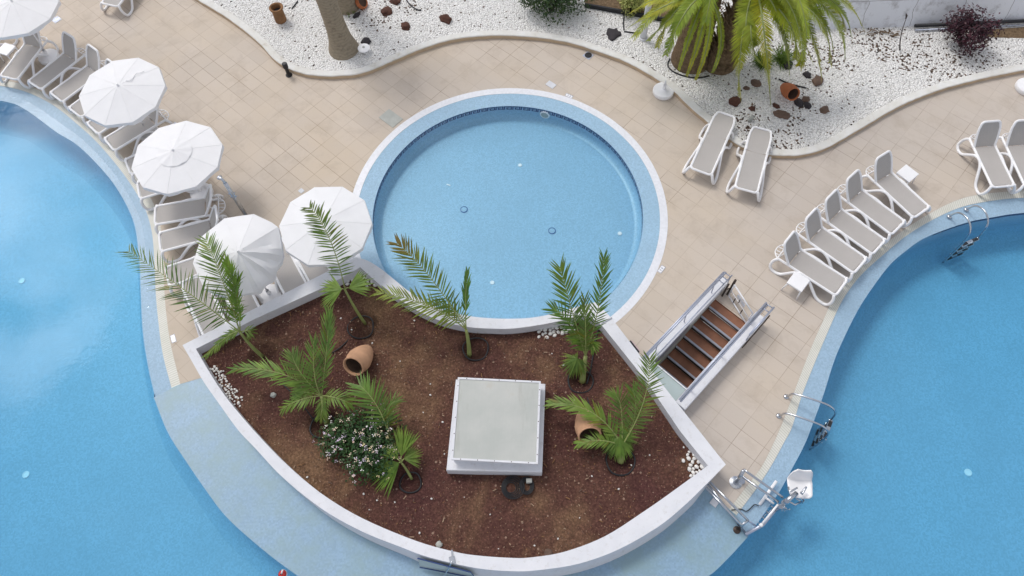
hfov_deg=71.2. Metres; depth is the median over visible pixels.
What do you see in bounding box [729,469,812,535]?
pool lift
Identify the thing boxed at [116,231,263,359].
young palm
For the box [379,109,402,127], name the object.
inspection cover
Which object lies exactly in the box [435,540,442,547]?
rock
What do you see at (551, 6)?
round bush
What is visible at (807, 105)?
rock
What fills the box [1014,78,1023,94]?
sunshade stand
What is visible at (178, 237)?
sun lounger
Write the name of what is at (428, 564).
water spout
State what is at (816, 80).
rock
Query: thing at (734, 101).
rock
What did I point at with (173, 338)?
depth marker
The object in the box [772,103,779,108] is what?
rock
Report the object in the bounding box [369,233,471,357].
young palm
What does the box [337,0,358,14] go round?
fan palm tree
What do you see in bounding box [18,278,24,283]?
pool inlet
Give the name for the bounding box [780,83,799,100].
clay jar
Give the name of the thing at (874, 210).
sun lounger
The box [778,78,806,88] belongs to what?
garden hose
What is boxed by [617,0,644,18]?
pale bush
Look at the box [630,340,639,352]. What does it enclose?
wall lamp
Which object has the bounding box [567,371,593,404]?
drip hose ring
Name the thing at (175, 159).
parasol
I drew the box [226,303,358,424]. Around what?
young palm
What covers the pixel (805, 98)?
rock
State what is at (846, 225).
sun lounger
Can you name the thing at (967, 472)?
pool inlet
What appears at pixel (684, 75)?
garden hose
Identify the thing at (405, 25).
rock
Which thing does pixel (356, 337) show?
drip hose ring
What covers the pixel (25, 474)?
pool inlet
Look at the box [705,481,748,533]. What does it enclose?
grab rail
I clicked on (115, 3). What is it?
sun lounger
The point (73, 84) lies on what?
sun lounger
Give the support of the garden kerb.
on the deck
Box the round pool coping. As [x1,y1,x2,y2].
[353,88,667,322]
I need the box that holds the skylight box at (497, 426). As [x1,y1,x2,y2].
[446,377,544,475]
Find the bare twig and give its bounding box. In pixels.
[899,13,907,49]
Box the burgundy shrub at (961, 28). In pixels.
[938,3,1006,58]
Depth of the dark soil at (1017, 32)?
18.66 m
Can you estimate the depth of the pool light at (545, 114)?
18.06 m
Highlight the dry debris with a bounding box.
[852,27,903,35]
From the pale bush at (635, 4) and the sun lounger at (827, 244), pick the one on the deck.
the sun lounger at (827, 244)
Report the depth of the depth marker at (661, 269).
15.80 m
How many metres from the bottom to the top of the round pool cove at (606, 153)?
0.157 m
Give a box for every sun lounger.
[0,32,58,88]
[0,39,17,45]
[27,31,91,99]
[49,44,104,110]
[68,58,111,125]
[86,120,120,144]
[100,0,133,16]
[103,107,172,161]
[124,122,175,183]
[136,180,207,210]
[154,184,225,233]
[158,205,227,263]
[165,256,197,297]
[181,274,231,335]
[226,294,262,318]
[274,237,306,293]
[295,259,330,281]
[682,111,735,184]
[725,126,771,201]
[769,230,848,305]
[796,207,867,283]
[817,189,886,264]
[837,169,906,244]
[862,150,930,227]
[956,120,1015,195]
[988,119,1023,193]
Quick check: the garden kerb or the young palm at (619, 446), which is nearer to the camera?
the young palm at (619, 446)
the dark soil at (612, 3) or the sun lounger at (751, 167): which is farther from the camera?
the dark soil at (612, 3)
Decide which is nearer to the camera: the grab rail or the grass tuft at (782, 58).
the grab rail
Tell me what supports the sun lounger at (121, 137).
on the deck
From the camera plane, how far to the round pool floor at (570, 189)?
16.97 m
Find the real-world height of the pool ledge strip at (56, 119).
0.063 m
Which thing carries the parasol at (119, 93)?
on the deck
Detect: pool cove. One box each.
[0,111,1023,575]
[374,112,641,301]
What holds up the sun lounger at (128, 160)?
on the deck
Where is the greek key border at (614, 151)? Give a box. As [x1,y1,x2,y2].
[373,106,642,288]
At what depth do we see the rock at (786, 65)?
18.24 m
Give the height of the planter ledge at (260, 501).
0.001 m
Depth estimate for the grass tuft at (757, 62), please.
18.28 m
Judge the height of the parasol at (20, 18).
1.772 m
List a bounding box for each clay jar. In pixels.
[343,345,372,375]
[355,0,367,9]
[575,411,601,444]
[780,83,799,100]
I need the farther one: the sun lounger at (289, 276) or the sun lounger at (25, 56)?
the sun lounger at (25, 56)
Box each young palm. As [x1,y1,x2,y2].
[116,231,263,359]
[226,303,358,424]
[300,201,373,324]
[344,371,406,439]
[367,426,423,498]
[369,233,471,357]
[543,247,611,383]
[544,349,663,463]
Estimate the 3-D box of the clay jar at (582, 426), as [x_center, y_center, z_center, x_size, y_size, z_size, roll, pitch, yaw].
[1.451,2.623,13.713,0.503,0.636,0.749,-2,63,0]
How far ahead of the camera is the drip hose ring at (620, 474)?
13.56 m
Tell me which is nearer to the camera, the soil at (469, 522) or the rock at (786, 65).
the soil at (469, 522)
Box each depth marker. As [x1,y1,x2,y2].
[170,334,176,342]
[657,265,665,272]
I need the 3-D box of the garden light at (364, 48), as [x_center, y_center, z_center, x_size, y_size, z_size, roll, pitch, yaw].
[-3.872,-6.252,18.714,0.320,0.175,0.318,-2,63,0]
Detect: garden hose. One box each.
[667,58,709,78]
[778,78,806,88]
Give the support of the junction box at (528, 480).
on the soil at (469, 522)
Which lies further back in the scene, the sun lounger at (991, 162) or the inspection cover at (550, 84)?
the inspection cover at (550, 84)
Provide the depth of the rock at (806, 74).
18.09 m
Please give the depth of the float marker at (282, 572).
13.10 m
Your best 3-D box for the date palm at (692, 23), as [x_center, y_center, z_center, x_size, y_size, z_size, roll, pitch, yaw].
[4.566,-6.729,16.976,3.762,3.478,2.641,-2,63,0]
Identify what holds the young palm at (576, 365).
on the soil at (469, 522)
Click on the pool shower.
(233, 195)
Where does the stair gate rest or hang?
attached to the stairwell
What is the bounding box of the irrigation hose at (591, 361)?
[586,330,598,383]
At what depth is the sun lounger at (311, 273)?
15.58 m
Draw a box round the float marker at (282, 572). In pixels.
[278,569,287,575]
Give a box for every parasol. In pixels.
[0,0,60,65]
[79,58,167,140]
[131,121,223,201]
[193,214,284,304]
[279,187,372,267]
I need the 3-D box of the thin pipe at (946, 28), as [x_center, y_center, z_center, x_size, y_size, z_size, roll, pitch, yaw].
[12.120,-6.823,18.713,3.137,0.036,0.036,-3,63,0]
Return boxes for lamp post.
[639,3,651,40]
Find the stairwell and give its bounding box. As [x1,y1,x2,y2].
[642,271,774,410]
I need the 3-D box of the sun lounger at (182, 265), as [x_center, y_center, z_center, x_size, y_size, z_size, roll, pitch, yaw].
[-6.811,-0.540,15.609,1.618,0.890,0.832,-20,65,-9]
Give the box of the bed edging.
[584,3,664,20]
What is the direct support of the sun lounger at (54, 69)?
on the deck
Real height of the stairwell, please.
1.921 m
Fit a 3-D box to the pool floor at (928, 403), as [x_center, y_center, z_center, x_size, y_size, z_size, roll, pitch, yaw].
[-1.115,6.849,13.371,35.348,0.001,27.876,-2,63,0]
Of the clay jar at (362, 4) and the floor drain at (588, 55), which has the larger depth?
the clay jar at (362, 4)
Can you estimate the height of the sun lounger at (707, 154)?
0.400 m
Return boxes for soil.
[202,274,701,557]
[586,0,674,16]
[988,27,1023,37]
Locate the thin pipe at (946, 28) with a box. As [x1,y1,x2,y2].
[915,25,1023,30]
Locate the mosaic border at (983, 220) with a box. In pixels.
[934,213,1023,234]
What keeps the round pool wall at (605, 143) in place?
on the round pool floor at (570, 189)
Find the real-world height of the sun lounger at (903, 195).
0.890 m
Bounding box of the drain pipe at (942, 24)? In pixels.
[914,19,1023,27]
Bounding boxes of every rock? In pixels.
[352,12,359,18]
[361,37,370,44]
[381,6,391,16]
[389,0,400,4]
[401,21,409,30]
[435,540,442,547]
[439,14,451,23]
[544,548,552,555]
[606,28,620,40]
[729,96,741,106]
[751,79,761,86]
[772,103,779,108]
[773,110,790,119]
[783,60,792,69]
[794,98,803,107]
[802,71,810,78]
[802,96,809,102]
[804,102,811,108]
[812,75,823,85]
[819,106,829,113]
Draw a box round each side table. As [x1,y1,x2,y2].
[0,43,17,61]
[781,271,809,299]
[896,165,918,183]
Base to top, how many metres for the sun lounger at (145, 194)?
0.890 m
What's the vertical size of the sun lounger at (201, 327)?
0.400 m
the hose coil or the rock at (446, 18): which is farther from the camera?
the rock at (446, 18)
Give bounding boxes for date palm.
[625,0,724,80]
[706,0,865,108]
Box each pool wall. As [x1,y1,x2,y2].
[0,101,1023,396]
[372,106,642,253]
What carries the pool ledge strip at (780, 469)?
attached to the pool wall at (964, 227)
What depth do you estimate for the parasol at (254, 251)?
14.39 m
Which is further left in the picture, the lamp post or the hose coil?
the hose coil
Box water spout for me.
[417,550,473,575]
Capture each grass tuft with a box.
[750,47,776,71]
[768,43,800,71]
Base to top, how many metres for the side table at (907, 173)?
0.362 m
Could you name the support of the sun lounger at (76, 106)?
on the deck
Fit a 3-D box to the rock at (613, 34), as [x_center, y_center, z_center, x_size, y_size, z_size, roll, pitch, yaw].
[2.660,-6.750,18.902,0.441,0.086,0.436,-37,68,-16]
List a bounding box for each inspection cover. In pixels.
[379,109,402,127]
[545,80,555,88]
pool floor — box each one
[0,133,1023,575]
[382,121,633,318]
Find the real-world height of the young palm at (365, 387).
1.044 m
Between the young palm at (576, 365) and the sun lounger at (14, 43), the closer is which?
the young palm at (576, 365)
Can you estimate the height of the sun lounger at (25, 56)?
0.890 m
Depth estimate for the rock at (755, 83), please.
17.99 m
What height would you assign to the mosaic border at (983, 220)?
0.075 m
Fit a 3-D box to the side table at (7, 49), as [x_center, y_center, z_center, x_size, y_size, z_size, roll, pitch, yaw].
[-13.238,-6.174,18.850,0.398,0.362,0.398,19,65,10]
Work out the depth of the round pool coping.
17.30 m
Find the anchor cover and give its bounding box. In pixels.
[709,497,718,507]
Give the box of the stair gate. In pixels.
[721,279,753,322]
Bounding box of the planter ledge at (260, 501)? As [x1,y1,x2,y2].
[154,378,746,575]
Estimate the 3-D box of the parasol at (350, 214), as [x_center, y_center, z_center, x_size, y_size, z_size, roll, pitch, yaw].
[-3.820,-1.005,15.277,1.918,1.751,1.823,-2,63,0]
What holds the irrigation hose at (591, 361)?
on the soil at (469, 522)
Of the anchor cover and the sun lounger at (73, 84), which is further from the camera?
the sun lounger at (73, 84)
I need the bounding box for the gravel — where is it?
[211,0,1023,148]
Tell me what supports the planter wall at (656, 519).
on the deck
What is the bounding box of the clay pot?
[269,2,286,23]
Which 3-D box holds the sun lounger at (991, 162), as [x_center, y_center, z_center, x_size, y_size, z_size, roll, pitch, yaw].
[11.093,-3.019,16.486,0.832,0.890,1.618,-5,63,-1]
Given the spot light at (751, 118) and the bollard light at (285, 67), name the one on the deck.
the bollard light at (285, 67)
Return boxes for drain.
[52,16,61,23]
[460,206,467,212]
[548,227,555,233]
[583,51,593,59]
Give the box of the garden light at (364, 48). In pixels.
[358,43,369,52]
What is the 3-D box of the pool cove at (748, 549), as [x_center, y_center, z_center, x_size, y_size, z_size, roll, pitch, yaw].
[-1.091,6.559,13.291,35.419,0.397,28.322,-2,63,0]
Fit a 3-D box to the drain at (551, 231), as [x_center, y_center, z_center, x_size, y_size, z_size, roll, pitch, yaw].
[0.939,-1.343,16.767,0.180,0.018,0.180,-2,63,0]
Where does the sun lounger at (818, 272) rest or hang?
on the deck
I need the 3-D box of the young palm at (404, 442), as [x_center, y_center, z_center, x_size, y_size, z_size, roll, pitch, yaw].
[-2.178,3.248,13.424,0.847,0.736,1.326,41,71,19]
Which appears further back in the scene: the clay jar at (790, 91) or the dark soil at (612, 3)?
the dark soil at (612, 3)
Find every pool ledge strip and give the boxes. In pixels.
[0,86,170,396]
[737,198,1023,536]
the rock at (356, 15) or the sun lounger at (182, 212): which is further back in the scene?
the rock at (356, 15)
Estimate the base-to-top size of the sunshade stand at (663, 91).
0.420 m
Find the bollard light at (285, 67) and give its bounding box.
[282,62,291,77]
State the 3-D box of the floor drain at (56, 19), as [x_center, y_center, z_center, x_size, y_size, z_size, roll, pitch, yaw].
[-12.515,-7.374,19.631,0.220,0.014,0.220,38,70,18]
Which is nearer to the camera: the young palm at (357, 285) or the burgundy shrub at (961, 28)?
the young palm at (357, 285)
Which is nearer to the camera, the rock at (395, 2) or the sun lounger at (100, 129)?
the sun lounger at (100, 129)
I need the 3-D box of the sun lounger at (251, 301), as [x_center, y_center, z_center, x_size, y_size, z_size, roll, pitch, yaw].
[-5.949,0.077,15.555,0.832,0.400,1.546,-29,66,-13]
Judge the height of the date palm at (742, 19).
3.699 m
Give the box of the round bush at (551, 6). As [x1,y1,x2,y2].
[515,0,594,25]
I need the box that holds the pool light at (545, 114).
[540,111,549,118]
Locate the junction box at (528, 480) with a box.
[526,478,531,483]
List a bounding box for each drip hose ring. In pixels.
[283,385,336,438]
[331,315,373,352]
[399,472,421,493]
[462,337,488,360]
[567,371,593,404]
[605,452,635,475]
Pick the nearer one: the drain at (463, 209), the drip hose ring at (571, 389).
the drip hose ring at (571, 389)
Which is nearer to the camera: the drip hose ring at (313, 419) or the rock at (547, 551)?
the rock at (547, 551)
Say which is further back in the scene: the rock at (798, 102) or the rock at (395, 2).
the rock at (395, 2)
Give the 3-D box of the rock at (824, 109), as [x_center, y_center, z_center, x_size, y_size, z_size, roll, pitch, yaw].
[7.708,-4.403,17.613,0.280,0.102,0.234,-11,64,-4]
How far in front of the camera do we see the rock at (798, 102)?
17.70 m
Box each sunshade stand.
[653,80,673,99]
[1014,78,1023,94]
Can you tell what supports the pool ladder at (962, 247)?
attached to the pool ledge strip at (780, 469)
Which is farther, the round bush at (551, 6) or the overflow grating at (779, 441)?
the round bush at (551, 6)
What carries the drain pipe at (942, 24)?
on the gravel
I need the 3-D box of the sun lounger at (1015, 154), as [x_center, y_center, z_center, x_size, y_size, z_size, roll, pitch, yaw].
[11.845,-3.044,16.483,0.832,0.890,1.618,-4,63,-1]
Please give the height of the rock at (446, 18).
0.187 m
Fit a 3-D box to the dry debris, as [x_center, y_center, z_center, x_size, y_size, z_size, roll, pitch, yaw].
[9.566,-6.683,18.685,1.328,0.078,0.335,-2,63,0]
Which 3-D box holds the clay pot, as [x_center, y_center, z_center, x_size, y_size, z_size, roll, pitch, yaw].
[-6.262,-7.351,19.173,0.380,0.470,0.378,-2,63,0]
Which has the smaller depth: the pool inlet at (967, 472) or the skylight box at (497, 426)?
the skylight box at (497, 426)
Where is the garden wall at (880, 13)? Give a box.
[807,0,1023,29]
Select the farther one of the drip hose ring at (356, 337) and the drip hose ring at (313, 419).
the drip hose ring at (356, 337)
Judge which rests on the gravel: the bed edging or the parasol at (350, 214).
the bed edging
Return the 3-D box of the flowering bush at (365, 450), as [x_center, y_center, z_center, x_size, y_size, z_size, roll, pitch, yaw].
[-2.826,2.902,13.610,1.733,0.774,1.557,35,69,17]
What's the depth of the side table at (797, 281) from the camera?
15.22 m
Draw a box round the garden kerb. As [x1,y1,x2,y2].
[195,0,1023,158]
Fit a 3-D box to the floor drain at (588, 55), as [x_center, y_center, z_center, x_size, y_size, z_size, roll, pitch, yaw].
[1.994,-6.084,18.683,0.220,0.014,0.220,38,70,18]
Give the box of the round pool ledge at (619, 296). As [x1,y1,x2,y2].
[359,94,659,316]
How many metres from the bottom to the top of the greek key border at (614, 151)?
0.115 m
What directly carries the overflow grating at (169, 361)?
on the deck
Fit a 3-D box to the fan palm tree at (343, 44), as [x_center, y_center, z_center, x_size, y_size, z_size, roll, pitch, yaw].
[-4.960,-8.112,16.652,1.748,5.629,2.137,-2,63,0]
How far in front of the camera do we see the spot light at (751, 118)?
17.44 m
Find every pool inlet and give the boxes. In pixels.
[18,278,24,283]
[22,471,29,477]
[964,469,971,475]
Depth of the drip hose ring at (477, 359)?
14.70 m
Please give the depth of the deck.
17.33 m
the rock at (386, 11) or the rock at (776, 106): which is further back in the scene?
the rock at (386, 11)
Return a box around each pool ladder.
[776,393,836,449]
[942,205,988,262]
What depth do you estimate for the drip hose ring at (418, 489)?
13.49 m
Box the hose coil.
[501,475,533,499]
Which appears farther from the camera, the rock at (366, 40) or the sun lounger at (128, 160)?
the rock at (366, 40)
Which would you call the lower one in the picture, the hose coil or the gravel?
the hose coil
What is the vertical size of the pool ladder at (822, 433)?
1.399 m
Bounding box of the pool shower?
[217,175,247,214]
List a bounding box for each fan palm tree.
[316,0,358,60]
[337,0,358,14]
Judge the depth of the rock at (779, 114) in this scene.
17.55 m
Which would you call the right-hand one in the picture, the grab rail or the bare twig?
the bare twig
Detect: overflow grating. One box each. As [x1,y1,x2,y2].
[0,80,179,387]
[730,191,1023,514]
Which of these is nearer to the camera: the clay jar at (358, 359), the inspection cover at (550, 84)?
the clay jar at (358, 359)
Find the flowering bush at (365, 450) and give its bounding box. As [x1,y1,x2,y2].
[312,403,406,485]
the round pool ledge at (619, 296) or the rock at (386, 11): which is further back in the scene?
the rock at (386, 11)
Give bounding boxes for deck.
[0,0,1023,508]
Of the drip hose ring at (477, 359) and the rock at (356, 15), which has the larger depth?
the rock at (356, 15)
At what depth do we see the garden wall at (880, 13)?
18.58 m
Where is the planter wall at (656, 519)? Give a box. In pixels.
[183,257,725,575]
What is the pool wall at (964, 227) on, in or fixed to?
on the pool floor at (928, 403)
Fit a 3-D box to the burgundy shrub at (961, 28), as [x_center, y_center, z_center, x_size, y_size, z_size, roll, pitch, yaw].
[11.534,-6.518,18.020,1.487,1.240,1.203,38,70,18]
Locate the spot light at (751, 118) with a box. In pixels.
[747,115,754,121]

